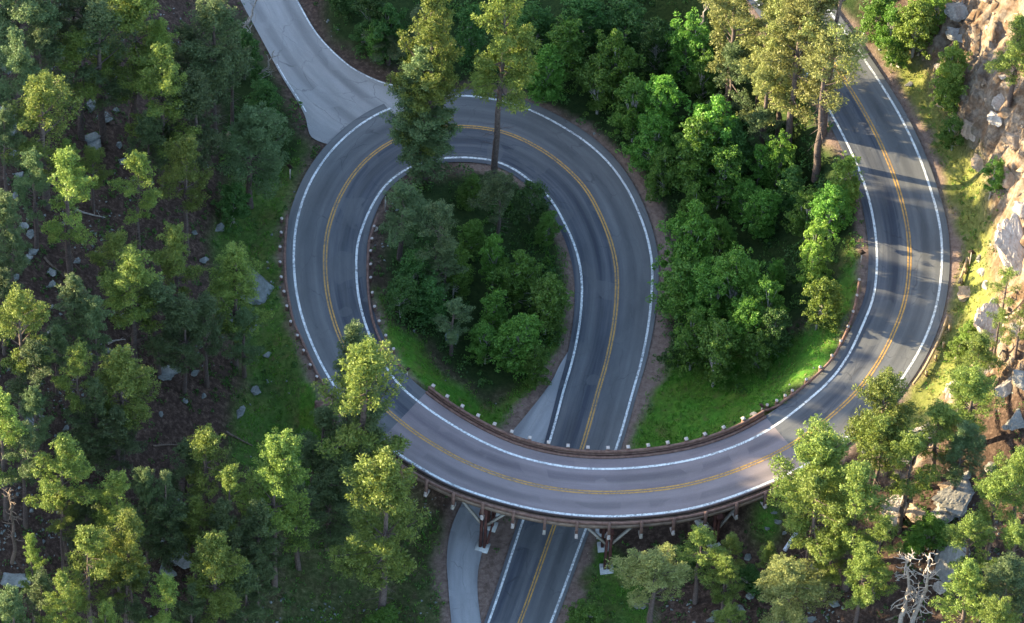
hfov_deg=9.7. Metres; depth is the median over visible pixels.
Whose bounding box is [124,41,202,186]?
pine tree
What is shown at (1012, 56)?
pine tree
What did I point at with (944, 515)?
boulder
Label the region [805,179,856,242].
leafy tree
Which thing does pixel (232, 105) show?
pine tree
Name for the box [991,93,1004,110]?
boulder
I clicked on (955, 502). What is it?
boulder
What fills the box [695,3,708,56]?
dead tree
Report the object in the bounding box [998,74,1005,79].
boulder
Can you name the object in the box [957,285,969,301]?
boulder
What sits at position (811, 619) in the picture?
rock
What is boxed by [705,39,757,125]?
pine tree
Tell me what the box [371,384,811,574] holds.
bridge
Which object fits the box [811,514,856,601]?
pine tree
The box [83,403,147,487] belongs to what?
pine tree
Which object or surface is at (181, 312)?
pine tree
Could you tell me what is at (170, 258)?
pine tree
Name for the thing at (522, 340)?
leafy tree
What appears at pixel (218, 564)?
pine tree
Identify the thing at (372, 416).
pine tree
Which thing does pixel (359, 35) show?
bush
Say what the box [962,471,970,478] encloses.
boulder
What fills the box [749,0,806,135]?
pine tree
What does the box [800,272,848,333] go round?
leafy tree
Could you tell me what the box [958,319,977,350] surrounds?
bush
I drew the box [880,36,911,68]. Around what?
bush
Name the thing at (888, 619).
fallen log
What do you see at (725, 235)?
bush
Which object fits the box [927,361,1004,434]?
pine tree
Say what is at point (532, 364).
bush
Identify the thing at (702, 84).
leafy tree
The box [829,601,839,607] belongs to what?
rock
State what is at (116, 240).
pine tree
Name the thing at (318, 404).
timber crib
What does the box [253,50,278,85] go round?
dead tree
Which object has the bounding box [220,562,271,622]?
pine tree
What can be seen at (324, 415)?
pine tree
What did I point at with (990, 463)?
boulder
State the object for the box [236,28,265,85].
leafy tree
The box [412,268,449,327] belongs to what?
bush
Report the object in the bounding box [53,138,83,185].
pine tree
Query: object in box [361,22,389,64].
leafy tree
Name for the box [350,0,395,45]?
leafy tree
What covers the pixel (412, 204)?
pine tree
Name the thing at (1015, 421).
boulder
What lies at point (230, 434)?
fallen log
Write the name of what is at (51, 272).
rock
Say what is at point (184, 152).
pine tree
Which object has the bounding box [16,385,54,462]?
pine tree
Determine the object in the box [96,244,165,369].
pine tree
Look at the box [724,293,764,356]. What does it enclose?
leafy tree
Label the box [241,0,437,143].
side road
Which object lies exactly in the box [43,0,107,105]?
pine tree
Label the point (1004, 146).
broken rock
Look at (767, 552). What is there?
pine tree
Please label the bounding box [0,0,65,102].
pine tree
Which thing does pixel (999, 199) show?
slope shrubs
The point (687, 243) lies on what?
leafy tree
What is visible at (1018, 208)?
boulder
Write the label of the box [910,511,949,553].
bush
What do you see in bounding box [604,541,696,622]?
pine tree
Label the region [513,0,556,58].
leafy tree
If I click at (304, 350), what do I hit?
guard rail
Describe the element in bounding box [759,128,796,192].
leafy tree
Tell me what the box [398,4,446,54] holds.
pine tree
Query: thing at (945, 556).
boulder
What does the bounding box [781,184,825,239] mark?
leafy tree
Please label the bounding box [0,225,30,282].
pine tree
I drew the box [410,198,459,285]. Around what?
pine tree
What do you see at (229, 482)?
pine tree
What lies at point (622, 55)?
leafy tree
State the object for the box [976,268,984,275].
boulder
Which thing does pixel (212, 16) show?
pine tree
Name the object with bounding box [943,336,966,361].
bush
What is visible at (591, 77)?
leafy tree
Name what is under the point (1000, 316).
pine tree
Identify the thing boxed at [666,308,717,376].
leafy tree
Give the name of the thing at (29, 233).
rock
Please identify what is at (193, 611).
pine tree
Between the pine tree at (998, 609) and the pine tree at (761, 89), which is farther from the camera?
the pine tree at (761, 89)
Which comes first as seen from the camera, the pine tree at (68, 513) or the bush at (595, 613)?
the pine tree at (68, 513)
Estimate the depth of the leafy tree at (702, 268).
596.41 m
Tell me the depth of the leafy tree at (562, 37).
614.47 m
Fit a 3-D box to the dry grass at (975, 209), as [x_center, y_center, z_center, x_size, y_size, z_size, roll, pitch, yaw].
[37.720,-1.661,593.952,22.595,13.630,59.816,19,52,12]
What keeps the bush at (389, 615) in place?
on the ground at (176, 420)
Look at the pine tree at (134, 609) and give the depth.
562.67 m
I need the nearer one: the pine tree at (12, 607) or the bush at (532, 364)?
the pine tree at (12, 607)
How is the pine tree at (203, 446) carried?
on the ground at (176, 420)
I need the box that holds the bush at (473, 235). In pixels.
[457,218,491,261]
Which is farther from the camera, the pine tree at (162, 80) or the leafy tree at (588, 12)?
the leafy tree at (588, 12)
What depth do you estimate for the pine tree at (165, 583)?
559.55 m
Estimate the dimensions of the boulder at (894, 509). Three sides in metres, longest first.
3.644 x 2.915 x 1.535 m
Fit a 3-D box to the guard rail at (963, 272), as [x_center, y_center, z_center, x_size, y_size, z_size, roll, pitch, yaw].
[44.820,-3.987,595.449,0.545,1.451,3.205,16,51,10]
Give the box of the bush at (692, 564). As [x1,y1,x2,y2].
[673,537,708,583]
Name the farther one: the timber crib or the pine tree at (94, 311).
the timber crib
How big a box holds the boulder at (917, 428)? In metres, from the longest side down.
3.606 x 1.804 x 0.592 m
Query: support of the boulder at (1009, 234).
on the ground at (176, 420)
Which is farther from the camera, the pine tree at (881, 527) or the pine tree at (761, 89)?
the pine tree at (761, 89)
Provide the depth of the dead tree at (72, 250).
586.43 m
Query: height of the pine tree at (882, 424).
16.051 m
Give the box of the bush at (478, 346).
[463,319,499,363]
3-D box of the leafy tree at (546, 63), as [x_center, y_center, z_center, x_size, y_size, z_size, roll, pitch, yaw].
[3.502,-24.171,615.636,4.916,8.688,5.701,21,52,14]
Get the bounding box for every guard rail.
[278,214,328,389]
[366,216,403,368]
[763,278,860,411]
[912,316,951,384]
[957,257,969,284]
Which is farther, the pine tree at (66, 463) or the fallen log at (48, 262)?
the fallen log at (48, 262)
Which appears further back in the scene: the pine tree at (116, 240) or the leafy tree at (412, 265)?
the leafy tree at (412, 265)
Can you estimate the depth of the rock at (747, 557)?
581.65 m
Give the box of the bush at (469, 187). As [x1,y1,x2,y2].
[454,172,484,210]
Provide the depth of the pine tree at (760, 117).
606.58 m
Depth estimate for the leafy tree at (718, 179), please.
606.41 m
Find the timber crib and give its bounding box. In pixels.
[315,394,337,408]
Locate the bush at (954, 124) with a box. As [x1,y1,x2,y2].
[933,112,964,150]
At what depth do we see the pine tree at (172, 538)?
568.16 m
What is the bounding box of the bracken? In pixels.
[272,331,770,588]
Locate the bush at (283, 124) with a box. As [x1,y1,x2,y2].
[266,118,293,158]
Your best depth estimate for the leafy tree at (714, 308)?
595.98 m
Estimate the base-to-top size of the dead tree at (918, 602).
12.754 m
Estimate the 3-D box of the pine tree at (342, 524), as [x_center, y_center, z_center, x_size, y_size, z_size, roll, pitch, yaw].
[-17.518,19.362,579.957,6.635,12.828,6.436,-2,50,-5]
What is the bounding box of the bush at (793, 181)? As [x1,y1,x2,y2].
[772,160,808,212]
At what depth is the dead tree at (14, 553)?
562.63 m
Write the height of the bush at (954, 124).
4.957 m
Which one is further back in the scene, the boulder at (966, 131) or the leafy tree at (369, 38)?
the leafy tree at (369, 38)
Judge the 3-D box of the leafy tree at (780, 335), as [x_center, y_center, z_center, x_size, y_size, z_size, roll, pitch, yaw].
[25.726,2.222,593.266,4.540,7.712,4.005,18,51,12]
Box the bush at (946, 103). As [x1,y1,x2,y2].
[928,69,963,114]
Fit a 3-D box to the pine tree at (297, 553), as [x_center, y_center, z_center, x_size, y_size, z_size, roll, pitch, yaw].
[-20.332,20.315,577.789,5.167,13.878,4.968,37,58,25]
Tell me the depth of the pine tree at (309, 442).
579.36 m
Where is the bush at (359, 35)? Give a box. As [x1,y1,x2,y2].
[348,19,371,53]
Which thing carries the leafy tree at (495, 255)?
on the ground at (176, 420)
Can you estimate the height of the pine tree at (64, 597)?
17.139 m
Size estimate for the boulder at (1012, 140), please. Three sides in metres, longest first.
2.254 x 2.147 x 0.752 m
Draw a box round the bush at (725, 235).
[710,215,738,252]
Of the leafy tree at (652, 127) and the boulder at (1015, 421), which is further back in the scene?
the leafy tree at (652, 127)
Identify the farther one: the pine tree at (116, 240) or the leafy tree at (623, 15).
the leafy tree at (623, 15)
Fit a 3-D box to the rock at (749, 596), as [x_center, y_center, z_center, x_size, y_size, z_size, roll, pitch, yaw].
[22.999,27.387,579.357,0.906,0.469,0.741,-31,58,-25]
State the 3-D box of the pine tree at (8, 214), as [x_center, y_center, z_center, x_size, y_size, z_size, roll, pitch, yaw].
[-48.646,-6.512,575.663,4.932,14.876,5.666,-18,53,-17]
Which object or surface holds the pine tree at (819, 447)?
on the ground at (176, 420)
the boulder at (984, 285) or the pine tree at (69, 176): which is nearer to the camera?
the pine tree at (69, 176)
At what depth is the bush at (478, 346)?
595.61 m
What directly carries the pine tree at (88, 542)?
on the ground at (176, 420)
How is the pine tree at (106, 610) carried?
on the ground at (176, 420)
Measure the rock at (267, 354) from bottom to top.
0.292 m
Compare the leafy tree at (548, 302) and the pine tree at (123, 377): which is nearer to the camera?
the pine tree at (123, 377)
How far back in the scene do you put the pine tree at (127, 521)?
558.64 m
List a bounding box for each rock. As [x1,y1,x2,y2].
[14,171,23,178]
[19,222,28,228]
[26,229,33,238]
[29,248,38,254]
[47,268,56,276]
[48,280,55,287]
[84,132,100,142]
[85,99,95,112]
[87,139,101,149]
[96,112,112,122]
[116,142,121,148]
[191,370,198,376]
[199,257,208,263]
[263,351,271,357]
[706,616,713,621]
[744,554,751,560]
[746,592,754,599]
[774,519,781,524]
[804,616,816,622]
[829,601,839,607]
[892,0,1023,470]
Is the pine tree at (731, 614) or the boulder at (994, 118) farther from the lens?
the boulder at (994, 118)
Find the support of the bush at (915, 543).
on the ground at (176, 420)
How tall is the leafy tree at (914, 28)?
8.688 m
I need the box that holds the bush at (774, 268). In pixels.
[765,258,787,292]
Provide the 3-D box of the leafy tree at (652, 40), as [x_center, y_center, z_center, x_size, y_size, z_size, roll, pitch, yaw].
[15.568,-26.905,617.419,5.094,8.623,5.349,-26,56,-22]
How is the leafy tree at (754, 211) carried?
on the ground at (176, 420)
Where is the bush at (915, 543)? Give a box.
[896,525,930,559]
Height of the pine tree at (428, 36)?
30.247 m
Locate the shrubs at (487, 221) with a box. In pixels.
[218,3,855,375]
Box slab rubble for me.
[928,137,1023,447]
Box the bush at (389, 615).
[364,603,401,622]
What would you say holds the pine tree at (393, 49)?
on the ground at (176, 420)
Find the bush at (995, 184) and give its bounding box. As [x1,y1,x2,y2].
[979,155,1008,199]
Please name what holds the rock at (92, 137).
on the ground at (176, 420)
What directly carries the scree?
on the ground at (176, 420)
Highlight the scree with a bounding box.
[0,3,1023,622]
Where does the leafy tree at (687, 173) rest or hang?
on the ground at (176, 420)
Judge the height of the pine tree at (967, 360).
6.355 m
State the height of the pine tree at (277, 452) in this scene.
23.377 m
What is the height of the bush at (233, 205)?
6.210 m
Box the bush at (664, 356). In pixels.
[651,323,687,371]
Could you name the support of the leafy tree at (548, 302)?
on the ground at (176, 420)
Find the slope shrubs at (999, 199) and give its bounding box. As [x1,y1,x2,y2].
[955,102,1009,339]
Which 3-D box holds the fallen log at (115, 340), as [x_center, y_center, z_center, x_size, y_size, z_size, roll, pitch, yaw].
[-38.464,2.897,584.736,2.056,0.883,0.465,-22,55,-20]
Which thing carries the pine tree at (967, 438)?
on the ground at (176, 420)
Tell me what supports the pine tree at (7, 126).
on the ground at (176, 420)
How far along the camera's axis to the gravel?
597.14 m
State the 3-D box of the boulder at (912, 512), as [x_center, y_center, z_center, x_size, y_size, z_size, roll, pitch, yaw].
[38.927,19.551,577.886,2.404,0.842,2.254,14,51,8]
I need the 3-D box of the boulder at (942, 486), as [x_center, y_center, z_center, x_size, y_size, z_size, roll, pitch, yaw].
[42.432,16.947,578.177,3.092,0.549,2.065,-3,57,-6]
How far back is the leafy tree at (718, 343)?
591.68 m
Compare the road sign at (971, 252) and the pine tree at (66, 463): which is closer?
the pine tree at (66, 463)
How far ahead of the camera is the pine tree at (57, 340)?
570.53 m
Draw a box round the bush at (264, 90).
[243,77,285,115]
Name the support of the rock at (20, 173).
on the ground at (176, 420)
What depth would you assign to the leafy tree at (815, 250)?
593.22 m
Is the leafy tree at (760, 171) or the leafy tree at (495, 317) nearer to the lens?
the leafy tree at (495, 317)
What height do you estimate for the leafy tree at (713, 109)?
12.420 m
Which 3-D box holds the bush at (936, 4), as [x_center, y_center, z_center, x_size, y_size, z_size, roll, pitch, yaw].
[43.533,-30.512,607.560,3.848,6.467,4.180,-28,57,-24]
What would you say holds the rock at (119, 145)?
on the ground at (176, 420)
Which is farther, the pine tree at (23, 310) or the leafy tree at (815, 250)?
the leafy tree at (815, 250)
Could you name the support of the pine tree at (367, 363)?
on the ground at (176, 420)
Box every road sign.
[287,164,292,178]
[858,250,865,264]
[967,250,974,265]
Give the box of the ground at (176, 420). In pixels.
[0,0,1023,622]
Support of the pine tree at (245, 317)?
on the ground at (176, 420)
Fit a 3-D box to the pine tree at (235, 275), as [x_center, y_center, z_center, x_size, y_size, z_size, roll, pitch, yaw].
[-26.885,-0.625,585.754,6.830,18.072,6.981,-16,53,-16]
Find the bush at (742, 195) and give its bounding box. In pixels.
[729,178,771,224]
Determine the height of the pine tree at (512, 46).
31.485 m
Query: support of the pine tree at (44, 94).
on the ground at (176, 420)
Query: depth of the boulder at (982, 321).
584.43 m
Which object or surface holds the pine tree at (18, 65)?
on the ground at (176, 420)
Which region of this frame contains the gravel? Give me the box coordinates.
[305,20,961,601]
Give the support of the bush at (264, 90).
on the ground at (176, 420)
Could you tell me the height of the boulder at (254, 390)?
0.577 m
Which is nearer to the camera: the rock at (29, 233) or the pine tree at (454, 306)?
the rock at (29, 233)
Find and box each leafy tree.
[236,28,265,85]
[325,0,353,18]
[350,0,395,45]
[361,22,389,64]
[366,2,412,63]
[392,247,443,301]
[442,242,473,299]
[452,0,488,65]
[464,286,512,343]
[478,233,507,287]
[486,249,545,314]
[487,312,545,378]
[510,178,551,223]
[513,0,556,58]
[523,42,569,105]
[525,14,589,89]
[526,272,574,340]
[560,0,612,51]
[573,52,621,116]
[591,28,647,102]
[598,0,647,52]
[604,71,648,141]
[615,107,676,172]
[632,15,687,77]
[634,73,690,151]
[644,142,680,200]
[645,251,708,324]
[650,198,717,270]
[659,112,723,192]
[660,7,712,92]
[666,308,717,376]
[672,180,708,234]
[673,94,740,189]
[679,256,722,324]
[685,49,720,110]
[689,268,734,327]
[693,318,739,390]
[698,141,747,209]
[704,241,769,320]
[711,110,755,181]
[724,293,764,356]
[736,324,777,380]
[739,188,784,242]
[743,140,773,188]
[747,275,789,331]
[754,306,794,358]
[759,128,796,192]
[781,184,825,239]
[795,217,838,288]
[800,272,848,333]
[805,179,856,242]
[812,150,864,208]
[872,1,903,59]
[886,0,941,59]
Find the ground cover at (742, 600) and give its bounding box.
[0,0,1023,622]
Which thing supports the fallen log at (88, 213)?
on the ground at (176, 420)
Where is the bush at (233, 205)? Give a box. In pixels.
[210,181,251,235]
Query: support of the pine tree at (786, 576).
on the ground at (176, 420)
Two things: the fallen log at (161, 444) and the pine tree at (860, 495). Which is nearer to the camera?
the pine tree at (860, 495)
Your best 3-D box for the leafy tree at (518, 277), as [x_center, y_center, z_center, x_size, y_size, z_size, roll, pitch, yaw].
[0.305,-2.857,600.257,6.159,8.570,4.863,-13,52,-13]
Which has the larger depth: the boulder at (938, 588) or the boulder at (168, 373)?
the boulder at (168, 373)
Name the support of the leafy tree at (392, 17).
on the ground at (176, 420)
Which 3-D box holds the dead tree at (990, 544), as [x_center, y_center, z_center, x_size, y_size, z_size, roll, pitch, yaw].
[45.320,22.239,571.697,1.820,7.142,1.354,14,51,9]
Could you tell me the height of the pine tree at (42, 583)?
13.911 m
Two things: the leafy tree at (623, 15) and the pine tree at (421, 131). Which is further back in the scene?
the leafy tree at (623, 15)
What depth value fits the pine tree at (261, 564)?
569.25 m
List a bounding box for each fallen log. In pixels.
[43,257,64,277]
[72,207,104,217]
[107,338,125,344]
[152,440,178,446]
[225,431,252,445]
[885,610,913,620]
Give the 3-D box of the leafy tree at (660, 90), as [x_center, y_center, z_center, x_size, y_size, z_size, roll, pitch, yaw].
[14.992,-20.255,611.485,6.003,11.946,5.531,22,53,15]
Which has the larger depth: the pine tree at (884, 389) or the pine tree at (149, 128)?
the pine tree at (149, 128)
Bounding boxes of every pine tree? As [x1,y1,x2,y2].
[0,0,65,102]
[0,25,44,150]
[0,69,83,210]
[0,104,26,192]
[0,188,33,270]
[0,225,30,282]
[0,267,29,355]
[0,281,55,418]
[0,386,28,520]
[0,419,42,529]
[0,583,31,622]
[4,337,58,430]
[12,145,51,248]
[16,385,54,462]
[18,533,48,622]
[20,23,73,134]
[22,566,70,622]
[23,432,100,560]
[34,568,89,622]
[38,324,70,396]
[40,146,98,275]
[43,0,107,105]
[44,492,79,569]
[45,272,102,378]
[51,25,115,140]
[51,337,103,434]
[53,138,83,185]
[58,524,121,622]
[60,376,115,473]
[61,0,137,142]
[62,482,110,568]
[63,294,114,374]
[76,145,114,211]
[83,0,179,129]
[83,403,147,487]
[85,226,139,324]
[88,597,124,622]
[89,343,161,470]
[89,469,138,594]
[91,507,151,622]
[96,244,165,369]
[100,559,151,622]
[107,149,163,249]
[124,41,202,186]
[124,466,167,565]
[125,17,179,132]
[125,109,171,195]
[135,274,183,375]
[137,470,190,572]
[140,569,181,622]
[145,221,208,336]
[150,291,210,394]
[156,132,214,255]
[159,437,203,520]
[162,67,229,198]
[168,493,213,577]
[169,20,203,127]
[170,582,217,622]
[174,0,253,150]
[181,290,228,387]
[184,423,236,535]
[184,528,258,622]
[192,496,256,595]
[202,240,274,367]
[204,462,257,542]
[207,34,254,125]
[217,101,292,208]
[220,307,265,377]
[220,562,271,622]
[222,524,259,618]
[237,426,319,587]
[237,497,290,584]
[241,551,279,622]
[278,480,330,570]
[295,404,348,479]
[297,433,334,509]
[299,467,360,551]
[309,450,360,546]
[311,333,411,515]
[324,387,390,493]
[325,444,430,612]
[331,318,385,423]
[362,27,407,65]
[378,177,429,262]
[379,45,464,184]
[384,0,469,179]
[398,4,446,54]
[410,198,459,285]
[424,247,468,300]
[431,297,474,355]
[464,0,542,176]
[467,169,517,244]
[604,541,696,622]
[673,523,731,604]
[697,0,765,115]
[704,551,744,608]
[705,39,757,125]
[710,601,745,622]
[719,532,745,588]
[732,39,795,165]
[735,0,804,111]
[743,105,785,165]
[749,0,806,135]
[753,551,844,622]
[755,541,777,578]
[758,0,849,149]
[766,413,856,563]
[782,467,857,571]
[796,28,866,182]
[797,0,869,139]
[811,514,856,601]
[818,460,896,591]
[842,540,899,622]
[844,365,918,485]
[846,409,906,520]
[860,509,903,603]
[880,427,941,532]
[912,398,965,480]
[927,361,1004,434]
[928,557,990,622]
[936,420,990,489]
[940,508,997,602]
[949,331,1007,381]
[960,351,981,367]
[972,469,1022,560]
[977,551,1023,622]
[977,593,1022,622]
[982,307,1015,356]
[984,13,1023,107]
[985,445,1023,552]
[986,266,1021,309]
[988,517,1023,597]
[1006,303,1023,359]
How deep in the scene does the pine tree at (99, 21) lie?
592.30 m
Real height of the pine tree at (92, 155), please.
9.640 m
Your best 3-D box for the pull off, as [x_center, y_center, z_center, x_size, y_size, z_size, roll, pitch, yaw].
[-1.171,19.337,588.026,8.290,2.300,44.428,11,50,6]
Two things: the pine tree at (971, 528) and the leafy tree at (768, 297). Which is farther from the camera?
the leafy tree at (768, 297)
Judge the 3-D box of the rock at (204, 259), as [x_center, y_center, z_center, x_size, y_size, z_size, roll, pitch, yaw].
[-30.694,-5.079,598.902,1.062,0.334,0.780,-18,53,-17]
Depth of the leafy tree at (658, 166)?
608.81 m
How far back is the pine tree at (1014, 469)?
565.16 m
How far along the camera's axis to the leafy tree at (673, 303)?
598.35 m
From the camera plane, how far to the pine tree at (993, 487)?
566.90 m
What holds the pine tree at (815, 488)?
on the ground at (176, 420)
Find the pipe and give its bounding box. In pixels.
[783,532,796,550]
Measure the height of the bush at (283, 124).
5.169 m
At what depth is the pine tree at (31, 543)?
557.83 m
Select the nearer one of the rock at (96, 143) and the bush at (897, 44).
the rock at (96, 143)
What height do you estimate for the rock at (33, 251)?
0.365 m
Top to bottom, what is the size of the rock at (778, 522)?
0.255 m
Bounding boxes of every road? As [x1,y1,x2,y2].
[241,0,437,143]
[286,0,949,622]
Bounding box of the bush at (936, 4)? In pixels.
[927,0,951,30]
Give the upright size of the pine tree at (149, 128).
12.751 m
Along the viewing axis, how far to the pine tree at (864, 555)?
567.45 m
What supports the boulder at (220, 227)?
on the ground at (176, 420)
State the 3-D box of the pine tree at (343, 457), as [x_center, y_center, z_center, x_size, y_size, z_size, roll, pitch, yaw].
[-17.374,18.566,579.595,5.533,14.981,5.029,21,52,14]
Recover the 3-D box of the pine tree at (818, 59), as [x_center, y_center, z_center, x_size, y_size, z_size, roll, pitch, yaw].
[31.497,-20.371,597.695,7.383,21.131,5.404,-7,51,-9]
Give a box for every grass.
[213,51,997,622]
[743,49,1003,542]
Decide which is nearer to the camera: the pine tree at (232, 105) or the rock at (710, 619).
the rock at (710, 619)
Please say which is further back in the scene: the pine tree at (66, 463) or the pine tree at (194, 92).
the pine tree at (194, 92)
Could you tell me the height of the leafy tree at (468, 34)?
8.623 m
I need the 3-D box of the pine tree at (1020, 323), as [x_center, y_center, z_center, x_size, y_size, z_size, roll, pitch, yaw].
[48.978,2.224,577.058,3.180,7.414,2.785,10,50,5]
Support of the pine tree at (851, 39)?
on the ground at (176, 420)
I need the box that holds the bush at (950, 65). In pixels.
[933,40,972,95]
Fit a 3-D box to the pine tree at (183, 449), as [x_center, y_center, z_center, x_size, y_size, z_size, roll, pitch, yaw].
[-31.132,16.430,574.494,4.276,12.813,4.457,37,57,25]
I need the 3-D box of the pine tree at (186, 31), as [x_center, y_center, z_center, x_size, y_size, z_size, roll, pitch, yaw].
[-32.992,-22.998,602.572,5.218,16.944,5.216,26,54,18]
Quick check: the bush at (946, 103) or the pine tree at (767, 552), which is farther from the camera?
the bush at (946, 103)
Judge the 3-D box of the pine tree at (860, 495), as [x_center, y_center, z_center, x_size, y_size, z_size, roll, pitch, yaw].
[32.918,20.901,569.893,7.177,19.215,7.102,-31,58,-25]
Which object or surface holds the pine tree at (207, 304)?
on the ground at (176, 420)
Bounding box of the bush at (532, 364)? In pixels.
[518,344,551,389]
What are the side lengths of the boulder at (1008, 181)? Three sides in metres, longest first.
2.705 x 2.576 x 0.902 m
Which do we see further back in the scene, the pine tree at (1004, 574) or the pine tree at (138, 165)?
the pine tree at (138, 165)
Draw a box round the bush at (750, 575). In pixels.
[735,562,762,595]
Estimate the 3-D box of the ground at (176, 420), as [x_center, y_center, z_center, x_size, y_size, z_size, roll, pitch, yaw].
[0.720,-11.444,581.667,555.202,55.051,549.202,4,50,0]
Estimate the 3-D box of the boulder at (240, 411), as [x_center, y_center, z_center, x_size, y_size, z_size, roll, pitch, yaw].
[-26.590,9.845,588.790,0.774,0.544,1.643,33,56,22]
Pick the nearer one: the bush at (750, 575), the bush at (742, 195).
the bush at (750, 575)
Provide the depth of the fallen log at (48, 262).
585.90 m
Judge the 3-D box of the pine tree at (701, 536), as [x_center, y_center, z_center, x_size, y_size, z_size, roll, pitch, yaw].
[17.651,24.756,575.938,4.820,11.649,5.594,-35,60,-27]
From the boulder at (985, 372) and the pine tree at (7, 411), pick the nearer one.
the pine tree at (7, 411)
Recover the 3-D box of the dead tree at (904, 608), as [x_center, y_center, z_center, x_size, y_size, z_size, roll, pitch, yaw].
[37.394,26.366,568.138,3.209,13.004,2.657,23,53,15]
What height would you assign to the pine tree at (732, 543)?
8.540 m
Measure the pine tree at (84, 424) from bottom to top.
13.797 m
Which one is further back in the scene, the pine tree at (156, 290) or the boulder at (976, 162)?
the boulder at (976, 162)
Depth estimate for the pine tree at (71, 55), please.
592.25 m
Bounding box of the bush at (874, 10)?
[854,0,898,42]
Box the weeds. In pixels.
[228,58,1000,622]
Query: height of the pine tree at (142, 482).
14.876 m
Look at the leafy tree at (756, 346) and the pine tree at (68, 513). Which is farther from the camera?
the leafy tree at (756, 346)
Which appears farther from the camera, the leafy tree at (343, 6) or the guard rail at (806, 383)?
the leafy tree at (343, 6)
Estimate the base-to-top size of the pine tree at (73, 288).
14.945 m
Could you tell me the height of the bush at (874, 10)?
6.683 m
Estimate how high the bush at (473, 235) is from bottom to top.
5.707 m
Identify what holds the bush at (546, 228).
on the ground at (176, 420)
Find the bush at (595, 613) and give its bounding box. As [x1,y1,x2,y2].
[563,598,606,622]
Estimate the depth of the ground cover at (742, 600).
587.22 m
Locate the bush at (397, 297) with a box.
[382,272,422,321]
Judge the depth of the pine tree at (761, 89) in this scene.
601.84 m
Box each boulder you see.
[0,572,30,586]
[26,416,45,429]
[158,365,180,380]
[159,563,176,577]
[171,551,191,568]
[215,223,224,231]
[236,405,244,418]
[239,266,273,304]
[250,385,260,394]
[880,494,907,526]
[906,503,927,522]
[908,423,931,438]
[930,507,954,523]
[931,479,974,517]
[932,580,947,594]
[934,536,969,583]
[937,481,950,489]
[944,1,968,21]
[944,379,955,399]
[945,27,962,42]
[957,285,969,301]
[961,119,974,141]
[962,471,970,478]
[971,153,982,171]
[973,297,1003,343]
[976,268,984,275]
[981,363,992,374]
[982,280,987,289]
[984,461,995,472]
[987,111,1002,126]
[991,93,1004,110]
[994,213,1023,276]
[995,376,1011,397]
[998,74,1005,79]
[1000,166,1014,190]
[1002,408,1023,430]
[1005,131,1019,150]
[1008,323,1020,337]
[1012,201,1023,219]
[1012,369,1023,390]
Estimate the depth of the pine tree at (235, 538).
568.09 m
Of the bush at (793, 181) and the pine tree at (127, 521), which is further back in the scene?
the bush at (793, 181)
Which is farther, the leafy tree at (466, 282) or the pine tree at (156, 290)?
the leafy tree at (466, 282)
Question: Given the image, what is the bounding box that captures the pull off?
[447,352,567,622]
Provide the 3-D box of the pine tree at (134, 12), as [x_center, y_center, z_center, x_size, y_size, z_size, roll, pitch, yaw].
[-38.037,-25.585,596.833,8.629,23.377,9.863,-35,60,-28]
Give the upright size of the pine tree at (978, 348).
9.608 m
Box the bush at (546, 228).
[533,210,566,245]
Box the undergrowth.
[221,0,865,387]
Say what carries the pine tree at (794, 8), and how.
on the ground at (176, 420)
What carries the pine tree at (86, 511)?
on the ground at (176, 420)
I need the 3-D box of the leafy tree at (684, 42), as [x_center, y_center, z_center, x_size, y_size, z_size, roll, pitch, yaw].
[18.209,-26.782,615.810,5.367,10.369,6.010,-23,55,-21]
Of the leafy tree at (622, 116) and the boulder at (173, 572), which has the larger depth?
the leafy tree at (622, 116)
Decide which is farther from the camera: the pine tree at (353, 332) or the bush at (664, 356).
the bush at (664, 356)
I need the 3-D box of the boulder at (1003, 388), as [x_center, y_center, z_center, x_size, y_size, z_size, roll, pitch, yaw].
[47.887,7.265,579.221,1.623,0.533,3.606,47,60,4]
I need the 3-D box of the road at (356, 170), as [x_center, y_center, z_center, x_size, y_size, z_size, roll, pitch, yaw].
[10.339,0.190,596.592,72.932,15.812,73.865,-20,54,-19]
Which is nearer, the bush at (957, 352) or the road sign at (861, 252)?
the bush at (957, 352)
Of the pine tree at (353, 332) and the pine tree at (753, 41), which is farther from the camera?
the pine tree at (753, 41)
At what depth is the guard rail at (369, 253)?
598.22 m
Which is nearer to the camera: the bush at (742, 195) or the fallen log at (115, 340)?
the fallen log at (115, 340)
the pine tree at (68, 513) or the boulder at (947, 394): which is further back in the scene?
the boulder at (947, 394)
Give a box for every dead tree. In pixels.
[1,487,23,564]
[64,230,76,260]
[238,0,256,32]
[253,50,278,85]
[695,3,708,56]
[890,548,920,622]
[906,550,938,622]
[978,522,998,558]
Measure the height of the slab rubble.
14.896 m
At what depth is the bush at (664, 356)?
596.20 m
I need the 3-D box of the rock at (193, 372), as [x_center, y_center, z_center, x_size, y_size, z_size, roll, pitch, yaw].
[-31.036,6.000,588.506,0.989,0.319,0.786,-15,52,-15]
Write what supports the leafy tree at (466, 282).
on the ground at (176, 420)
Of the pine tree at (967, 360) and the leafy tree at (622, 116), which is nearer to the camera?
the pine tree at (967, 360)
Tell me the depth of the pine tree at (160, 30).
594.16 m
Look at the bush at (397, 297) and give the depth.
594.39 m
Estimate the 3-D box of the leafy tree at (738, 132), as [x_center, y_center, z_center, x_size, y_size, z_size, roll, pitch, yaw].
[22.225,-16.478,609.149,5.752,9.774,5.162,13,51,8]
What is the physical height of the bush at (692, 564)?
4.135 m
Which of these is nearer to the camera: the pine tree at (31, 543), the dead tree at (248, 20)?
the pine tree at (31, 543)

